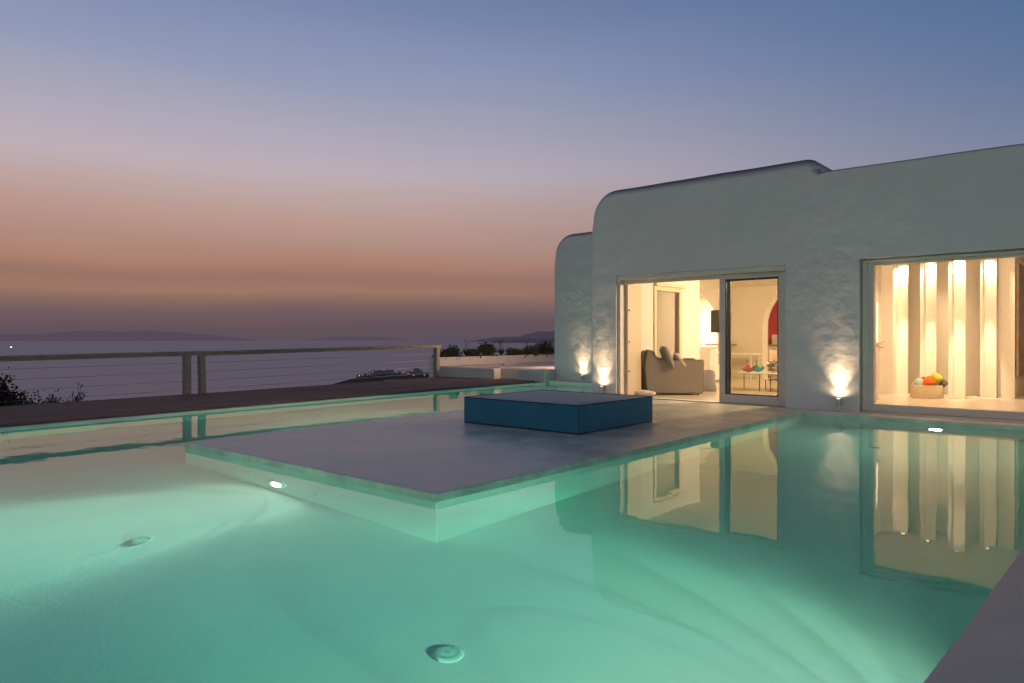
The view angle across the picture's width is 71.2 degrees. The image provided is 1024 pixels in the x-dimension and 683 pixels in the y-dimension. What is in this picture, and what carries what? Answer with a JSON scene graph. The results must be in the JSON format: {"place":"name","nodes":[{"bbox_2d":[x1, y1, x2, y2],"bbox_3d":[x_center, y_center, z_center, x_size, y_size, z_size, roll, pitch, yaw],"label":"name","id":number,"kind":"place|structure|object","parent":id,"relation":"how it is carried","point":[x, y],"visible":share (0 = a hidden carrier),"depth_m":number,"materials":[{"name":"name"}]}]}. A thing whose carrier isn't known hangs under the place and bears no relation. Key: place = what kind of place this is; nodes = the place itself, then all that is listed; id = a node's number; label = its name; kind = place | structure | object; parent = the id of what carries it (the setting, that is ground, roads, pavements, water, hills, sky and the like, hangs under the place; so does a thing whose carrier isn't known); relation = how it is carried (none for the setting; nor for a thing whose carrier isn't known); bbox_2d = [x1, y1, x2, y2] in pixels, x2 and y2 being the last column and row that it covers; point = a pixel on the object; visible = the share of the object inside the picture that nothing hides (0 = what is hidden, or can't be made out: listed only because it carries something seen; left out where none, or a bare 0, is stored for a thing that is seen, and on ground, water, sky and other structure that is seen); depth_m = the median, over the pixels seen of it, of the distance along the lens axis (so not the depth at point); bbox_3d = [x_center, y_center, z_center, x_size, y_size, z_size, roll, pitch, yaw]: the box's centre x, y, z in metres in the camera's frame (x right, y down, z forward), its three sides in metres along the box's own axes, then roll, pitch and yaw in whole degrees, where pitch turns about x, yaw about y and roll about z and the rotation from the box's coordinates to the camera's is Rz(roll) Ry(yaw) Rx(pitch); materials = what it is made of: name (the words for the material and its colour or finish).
{"place":"outdoors","nodes":[
{"label":"outdoors","id":0,"kind":"place"},
{"bbox_2d":[0,382,544,429],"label":"pool edge","id":1,"kind":"object","parent":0,"point":[102,419],"visible":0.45,"depth_m":12.60,"materials":[{"name":"stone"}]},
{"bbox_2d":[0,339,554,403],"bbox_3d":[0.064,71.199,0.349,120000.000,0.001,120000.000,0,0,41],"label":"sea","id":2,"kind":"structure","parent":0,"point":[72,371],"depth_m":1872.66,"materials":[{"name":"liquid"}]},
{"bbox_2d":[0,330,254,340],"bbox_3d":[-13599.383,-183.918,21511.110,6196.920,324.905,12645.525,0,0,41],"label":"islands","id":3,"kind":"object","parent":2,"relation":"in","point":[92,335],"visible":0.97,"depth_m":21835.83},
{"bbox_2d":[310,336,404,339],"bbox_3d":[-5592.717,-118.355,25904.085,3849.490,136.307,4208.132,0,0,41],"label":"islands","id":4,"kind":"object","parent":2,"relation":"in","point":[359,338],"visible":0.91,"depth_m":25235.33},
{"bbox_2d":[335,373,428,383],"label":"headland","id":5,"kind":"structure","parent":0,"point":[380,378],"depth_m":1162.57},
{"bbox_2d":[371,370,377,374],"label":"village house","id":6,"kind":"structure","parent":5,"relation":"on","point":[373,372],"depth_m":1232.36,"materials":[{"name":"grey"}]},
{"bbox_2d":[410,368,423,374],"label":"village house","id":7,"kind":"structure","parent":5,"relation":"on","point":[416,371],"depth_m":1233.43,"materials":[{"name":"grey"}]},
{"bbox_2d":[463,339,469,355],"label":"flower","id":8,"kind":"object","parent":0,"point":[466,352],"visible":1,"depth_m":27.20,"materials":[{"name":"green plant"}]},
{"bbox_2d":[497,340,504,354],"bbox_3d":[-0.439,0.240,28.767,0.360,0.638,0.320,0,0,2],"label":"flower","id":9,"kind":"object","parent":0,"point":[501,352],"visible":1,"depth_m":28.72,"materials":[{"name":"green plant"}]},
{"bbox_2d":[468,331,554,341],"bbox_3d":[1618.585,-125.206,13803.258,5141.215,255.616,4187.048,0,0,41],"label":"hills","id":10,"kind":"structure","parent":0,"point":[542,335],"depth_m":13496.67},
{"bbox_2d":[0,383,1023,682],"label":"pool water","id":11,"kind":"structure","parent":0,"point":[796,549],"depth_m":4.09,"materials":[{"name":"teal liquid"}]},
{"bbox_2d":[0,0,1023,338],"label":"sky","id":12,"kind":"structure","parent":0,"point":[248,169],"materials":[{"name":"blue"}]},
{"bbox_2d":[490,338,554,342],"bbox_3d":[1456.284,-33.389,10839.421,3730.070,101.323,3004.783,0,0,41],"label":"hills","id":13,"kind":"structure","parent":0,"point":[552,340],"depth_m":10566.19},
{"bbox_2d":[549,380,591,384],"bbox_3d":[2.346,1.692,19.157,4.800,1.285,0.730,0,0,41],"label":"ledge","id":14,"kind":"object","parent":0,"point":[571,382],"visible":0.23,"depth_m":19.63,"materials":[{"name":"paint"}]},
{"bbox_2d":[185,399,1023,501],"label":"terrace","id":15,"kind":"structure","parent":0,"point":[439,456],"depth_m":8.05,"materials":[{"name":"paint"}]},
{"bbox_2d":[464,390,652,434],"bbox_3d":[0.663,0.963,10.166,2.001,0.374,1.815,0,0,41],"label":"daybed","id":16,"kind":"object","parent":15,"relation":"on","point":[571,412],"visible":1,"depth_m":9.54,"materials":[{"name":"blue fabric"}]},
{"bbox_2d":[555,143,1023,423],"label":"house","id":17,"kind":"structure","parent":15,"relation":"on","point":[926,254],"depth_m":13.17,"materials":[{"name":"paint"}]},
{"bbox_2d":[625,284,640,394],"bbox_3d":[2.521,-0.032,14.819,0.080,2.286,0.530,0,0,41],"label":"sliding door","id":18,"kind":"structure","parent":17,"relation":"in","point":[632,292],"depth_m":14.74,"materials":[{"name":"beige wood"}]},
{"bbox_2d":[635,390,655,395],"bbox_3d":[2.747,1.077,14.828,0.499,0.145,0.256,0,0,41],"label":"fabric heap","id":19,"kind":"object","parent":17,"relation":"on","point":[644,393],"visible":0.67,"depth_m":14.71,"materials":[{"name":"beige fabric"}]},
{"bbox_2d":[653,283,684,357],"bbox_3d":[3.657,-0.110,16.674,0.150,2.450,1.360,0,0,41],"label":"door","id":20,"kind":"structure","parent":17,"relation":"in","point":[667,298],"depth_m":16.72,"materials":[{"name":"beige wood"}]},
{"bbox_2d":[641,349,703,394],"bbox_3d":[3.444,0.643,15.557,1.241,0.956,1.176,0,0,4],"label":"armchair","id":21,"kind":"object","parent":17,"relation":"on","point":[658,375],"visible":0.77,"depth_m":14.99,"materials":[{"name":"beige fabric"}]},
{"bbox_2d":[659,346,674,368],"bbox_3d":[3.291,0.343,15.165,0.180,0.516,0.516,-22,-1,4],"label":"cushion","id":22,"kind":"object","parent":21,"relation":"on","point":[665,353],"visible":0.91,"depth_m":14.94,"materials":[{"name":"grey fabric"}]},
{"bbox_2d":[673,353,685,366],"bbox_3d":[3.556,0.403,15.134,0.140,0.366,0.366,-35,-2,4],"label":"cushion","id":23,"kind":"object","parent":21,"relation":"on","point":[678,356],"visible":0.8,"depth_m":14.97,"materials":[{"name":"beige fabric"}]},
{"bbox_2d":[700,347,716,349],"bbox_3d":[6.268,0.626,24.043,1.100,0.900,0.500,0,0,41],"label":"console table","id":24,"kind":"object","parent":17,"relation":"on","point":[706,348],"visible":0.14,"depth_m":23.62,"materials":[{"name":"white paint"}]},
{"bbox_2d":[700,333,703,346],"bbox_3d":[6.338,-0.049,24.044,0.260,0.450,0.260,0,0,41],"label":"table lamp","id":25,"kind":"object","parent":24,"relation":"on","point":[701,336],"visible":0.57,"depth_m":23.95,"materials":[{"name":"white paint"}]},
{"bbox_2d":[702,370,716,391],"bbox_3d":[4.301,0.917,16.146,0.602,0.602,0.200,0,-28,7],"label":"cushion","id":26,"kind":"object","parent":17,"relation":"on","point":[709,384],"visible":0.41,"depth_m":16.03,"materials":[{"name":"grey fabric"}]},
{"bbox_2d":[700,349,718,379],"bbox_3d":[5.498,0.653,19.826,0.594,0.890,0.743,0,0,-22],"label":"covered chair","id":27,"kind":"object","parent":17,"relation":"on","point":[709,357],"visible":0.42,"depth_m":19.47,"materials":[{"name":"beige fabric"}]},
{"bbox_2d":[711,310,718,332],"bbox_3d":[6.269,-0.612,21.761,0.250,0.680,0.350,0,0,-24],"label":"television","id":28,"kind":"object","parent":17,"relation":"attached to","point":[714,321],"visible":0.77,"depth_m":21.69,"materials":[{"name":"black"}]},
{"bbox_2d":[717,353,762,379],"bbox_3d":[6.505,0.717,20.887,1.400,0.750,0.750,0,0,41],"label":"dining table","id":29,"kind":"object","parent":17,"relation":"on","point":[750,354],"visible":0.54,"depth_m":20.46,"materials":[{"name":"white paint"}]},
{"bbox_2d":[719,271,782,405],"bbox_3d":[4.299,-0.055,12.822,1.205,2.349,0.050,0,0,41],"label":"sliding door","id":30,"kind":"structure","parent":17,"relation":"in","point":[777,400],"depth_m":12.87,"materials":[{"name":"grey metal"}]},
{"bbox_2d":[727,278,776,392],"bbox_3d":[4.361,-0.044,12.874,1.120,2.326,0.050,0,0,41],"label":"door frame","id":31,"kind":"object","parent":17,"relation":"in","point":[729,281],"depth_m":13.17,"materials":[{"name":"grey metal"}]},
{"bbox_2d":[737,371,776,390],"bbox_3d":[5.817,0.914,16.471,1.200,0.400,1.200,0,0,41],"label":"coffee table","id":32,"kind":"object","parent":17,"relation":"on","point":[761,372],"visible":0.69,"depth_m":16.21,"materials":[{"name":"white paint"}]},
{"bbox_2d":[741,359,755,371],"bbox_3d":[5.470,0.562,16.520,0.330,0.300,0.049,0,0,6],"label":"toy boat","id":33,"kind":"object","parent":32,"relation":"on","point":[747,368],"visible":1,"depth_m":16.50,"materials":[{"name":"red"}]},
{"bbox_2d":[754,360,763,371],"bbox_3d":[5.711,0.569,16.614,0.314,0.286,0.049,0,0,6],"label":"toy boat","id":34,"kind":"object","parent":32,"relation":"on","point":[758,369],"visible":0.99,"depth_m":16.60,"materials":[{"name":"teal"}]},
{"bbox_2d":[768,301,776,343],"bbox_3d":[8.920,-0.704,22.652,1.580,1.570,0.046,0,0,41],"label":"painting","id":35,"kind":"object","parent":17,"relation":"attached to","point":[772,325],"visible":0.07,"depth_m":23.07,"materials":[{"name":"red paint"}]},
{"bbox_2d":[836,398,841,405],"bbox_3d":[5.331,0.986,11.643,0.082,0.135,0.123,0,0,41],"label":"wall uplight","id":36,"kind":"object","parent":17,"relation":"attached to","point":[838,401],"depth_m":11.60,"materials":[{"name":"grey metal"}]},
{"bbox_2d":[876,303,883,399],"bbox_3d":[6.997,0.184,13.678,0.252,1.850,0.223,0,0,41],"label":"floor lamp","id":37,"kind":"object","parent":17,"relation":"in","point":[877,370],"visible":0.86,"depth_m":13.64,"materials":[{"name":"beige metal"}]},
{"bbox_2d":[910,384,943,398],"bbox_3d":[8.192,0.979,14.113,0.601,0.254,0.601,0,0,41],"label":"basket","id":38,"kind":"object","parent":17,"relation":"on","point":[927,391],"visible":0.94,"depth_m":13.88,"materials":[{"name":"wicker"}]},
{"bbox_2d":[910,378,922,386],"bbox_3d":[8.033,0.851,14.159,0.176,0.170,0.300,0,-28,1],"label":"rolled towel","id":39,"kind":"object","parent":38,"relation":"in","point":[918,381],"visible":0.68,"depth_m":14.04,"materials":[{"name":"white fabric"}]},
{"bbox_2d":[923,376,934,385],"bbox_3d":[8.140,0.841,14.040,0.194,0.190,0.340,0,-42,-11],"label":"rolled towel","id":40,"kind":"object","parent":38,"relation":"in","point":[928,380],"visible":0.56,"depth_m":13.91,"materials":[{"name":"orange fabric"}]},
{"bbox_2d":[931,373,942,385],"bbox_3d":[8.274,0.800,14.044,0.211,0.380,0.210,0,40,-11],"label":"rolled towel","id":41,"kind":"object","parent":38,"relation":"in","point":[937,378],"visible":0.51,"depth_m":13.90,"materials":[{"name":"yellow fabric"}]},
{"bbox_2d":[939,379,947,387],"bbox_3d":[8.411,0.852,14.029,0.156,0.150,0.280,0,-30,-5],"label":"rolled towel","id":42,"kind":"object","parent":38,"relation":"in","point":[943,382],"visible":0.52,"depth_m":13.90,"materials":[{"name":"grey fabric"}]},
{"bbox_2d":[861,249,1023,420],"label":"window","id":43,"kind":"structure","parent":17,"relation":"in","point":[868,274],"depth_m":11.39,"materials":[{"name":"white metal"}]},
{"bbox_2d":[1016,263,1023,376],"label":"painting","id":44,"kind":"object","parent":17,"relation":"attached to","point":[1019,320],"visible":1,"depth_m":14.00,"materials":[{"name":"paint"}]},
{"bbox_2d":[767,359,776,372],"bbox_3d":[6.007,0.556,16.383,0.340,0.312,0.340,0,0,41],"label":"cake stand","id":45,"kind":"object","parent":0,"point":[770,362],"visible":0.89,"depth_m":16.43,"materials":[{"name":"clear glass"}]},
{"bbox_2d":[768,349,776,377],"bbox_3d":[8.005,0.653,21.555,0.480,0.875,0.510,0,0,11],"label":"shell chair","id":46,"kind":"object","parent":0,"point":[772,354],"visible":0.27,"depth_m":21.76,"materials":[{"name":"beige"}]},
{"bbox_2d":[768,345,776,375],"bbox_3d":[9.419,0.595,21.745,3.430,0.980,0.670,0,0,41],"label":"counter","id":47,"kind":"object","parent":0,"point":[772,347],"visible":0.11,"depth_m":22.44,"materials":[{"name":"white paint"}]},
{"bbox_2d":[772,335,776,344],"bbox_3d":[8.419,-0.059,22.566,0.320,0.318,0.300,0,0,41],"label":"container","id":48,"kind":"object","parent":47,"relation":"on","point":[774,339],"visible":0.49,"depth_m":22.50,"materials":[{"name":"white paint"}]},
{"bbox_2d":[924,548,1023,682],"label":"paving","id":49,"kind":"structure","parent":0,"point":[987,646],"depth_m":2.80,"materials":[{"name":"paint"}]},
{"bbox_3d":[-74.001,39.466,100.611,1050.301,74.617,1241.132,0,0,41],"label":"hillside","id":50,"kind":"structure","parent":0,"visible":0},
{"bbox_2d":[0,366,34,405],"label":"garden shrub","id":51,"kind":"object","parent":50,"relation":"on","point":[4,389],"visible":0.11,"depth_m":13.61,"materials":[{"name":"green plant"}]},
{"bbox_2d":[0,384,48,405],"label":"garden shrub","id":52,"kind":"object","parent":50,"relation":"on","point":[5,403],"visible":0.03,"depth_m":13.40,"materials":[{"name":"green plant"}]},
{"bbox_2d":[43,389,69,402],"bbox_3d":[-9.254,1.596,14.446,0.752,1.295,0.777,0,0,-29],"label":"juniper","id":53,"kind":"object","parent":50,"relation":"on","point":[53,401],"visible":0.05,"depth_m":14.41,"materials":[{"name":"green plant"}]},
{"bbox_2d":[66,383,86,401],"bbox_3d":[-8.973,1.541,14.846,0.599,1.396,0.587,0,0,28],"label":"juniper","id":54,"kind":"object","parent":50,"relation":"on","point":[78,396],"visible":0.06,"depth_m":14.79,"materials":[{"name":"green plant"}]},
{"bbox_2d":[1,382,536,426],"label":"deck base","id":55,"kind":"object","parent":50,"relation":"on","point":[240,406],"visible":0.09,"depth_m":12.70,"materials":[{"name":"wood"}]},
{"bbox_2d":[0,377,534,426],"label":"deck","id":56,"kind":"structure","parent":55,"relation":"on","point":[44,413],"depth_m":13.96,"materials":[{"name":"brown wood"}]},
{"bbox_2d":[0,351,201,401],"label":"railing","id":57,"kind":"object","parent":56,"relation":"on","point":[186,372],"visible":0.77,"depth_m":14.24,"materials":[{"name":"grey metal"}]},
{"bbox_2d":[197,344,441,392],"bbox_3d":[-4.518,0.786,18.833,0.150,1.353,8.003,0,0,35],"label":"railing","id":58,"kind":"object","parent":56,"relation":"on","point":[201,367],"visible":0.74,"depth_m":17.75,"materials":[{"name":"grey metal"}]},
{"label":"terrace floor","id":59,"kind":"structure","parent":0,"visible":0},
{"bbox_2d":[440,367,500,378],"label":"wall","id":60,"kind":"structure","parent":59,"relation":"on","point":[477,372],"depth_m":21.45,"materials":[{"name":"paint"}]},
{"bbox_2d":[429,354,554,376],"bbox_3d":[0.162,1.052,29.556,0.550,1.006,9.200,0,0,41],"label":"planter","id":61,"kind":"object","parent":59,"relation":"on","point":[493,361],"visible":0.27,"depth_m":28.20,"materials":[{"name":"paint"}]},
{"bbox_2d":[432,350,449,359],"bbox_3d":[-2.615,0.525,26.343,0.656,0.451,0.617,0,0,41],"label":"planter shrub","id":62,"kind":"object","parent":61,"relation":"in","point":[443,354],"visible":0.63,"depth_m":26.24,"materials":[{"name":"green plant"}]},
{"bbox_2d":[442,344,461,359],"bbox_3d":[-2.279,0.406,26.829,0.857,0.638,0.859,0,0,41],"label":"planter shrub","id":63,"kind":"object","parent":61,"relation":"in","point":[453,351],"visible":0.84,"depth_m":26.66,"materials":[{"name":"green plant"}]},
{"bbox_2d":[467,347,481,357],"bbox_3d":[-1.513,0.471,27.671,0.782,0.507,0.680,0,0,41],"label":"planter shrub","id":64,"kind":"object","parent":61,"relation":"in","point":[474,352],"visible":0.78,"depth_m":27.53,"materials":[{"name":"green plant"}]},
{"bbox_2d":[478,341,496,356],"bbox_3d":[-0.954,0.342,28.245,0.816,0.751,0.892,0,0,-4],"label":"planter shrub","id":65,"kind":"object","parent":61,"relation":"in","point":[487,349],"visible":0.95,"depth_m":28.11,"materials":[{"name":"green plant"}]},
{"bbox_2d":[505,347,519,356],"bbox_3d":[0.019,0.447,29.314,0.606,0.500,0.756,0,0,-8],"label":"planter shrub","id":66,"kind":"object","parent":61,"relation":"in","point":[511,351],"visible":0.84,"depth_m":29.18,"materials":[{"name":"green plant"}]},
{"bbox_2d":[517,349,529,357],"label":"planter shrub","id":67,"kind":"object","parent":61,"relation":"in","point":[523,352],"visible":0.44,"depth_m":29.56,"materials":[{"name":"green plant"}]},
{"bbox_2d":[524,345,540,356],"bbox_3d":[0.891,0.411,30.314,0.790,0.574,0.889,0,0,-26],"label":"planter shrub","id":68,"kind":"object","parent":61,"relation":"in","point":[534,350],"visible":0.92,"depth_m":30.09,"materials":[{"name":"green plant"}]},
{"bbox_2d":[533,339,554,356],"bbox_3d":[1.364,0.269,31.046,1.648,0.812,1.480,0,0,41],"label":"planter shrub","id":69,"kind":"object","parent":61,"relation":"in","point":[545,348],"visible":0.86,"depth_m":30.75,"materials":[{"name":"green plant"}]},
{"bbox_2d":[480,364,554,367],"bbox_3d":[1.475,1.238,27.753,1.000,0.650,10.200,0,0,41],"label":"bench","id":70,"kind":"object","parent":59,"relation":"on","point":[549,365],"visible":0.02,"depth_m":26.55,"materials":[{"name":"paint"}]},
{"bbox_2d":[497,367,554,378],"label":"wall","id":71,"kind":"structure","parent":59,"relation":"on","point":[508,372],"depth_m":21.18,"materials":[{"name":"paint"}]},
{"bbox_2d":[516,369,555,382],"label":"wall","id":72,"kind":"structure","parent":59,"relation":"on","point":[543,375],"depth_m":20.13,"materials":[{"name":"paint"}]}
]}

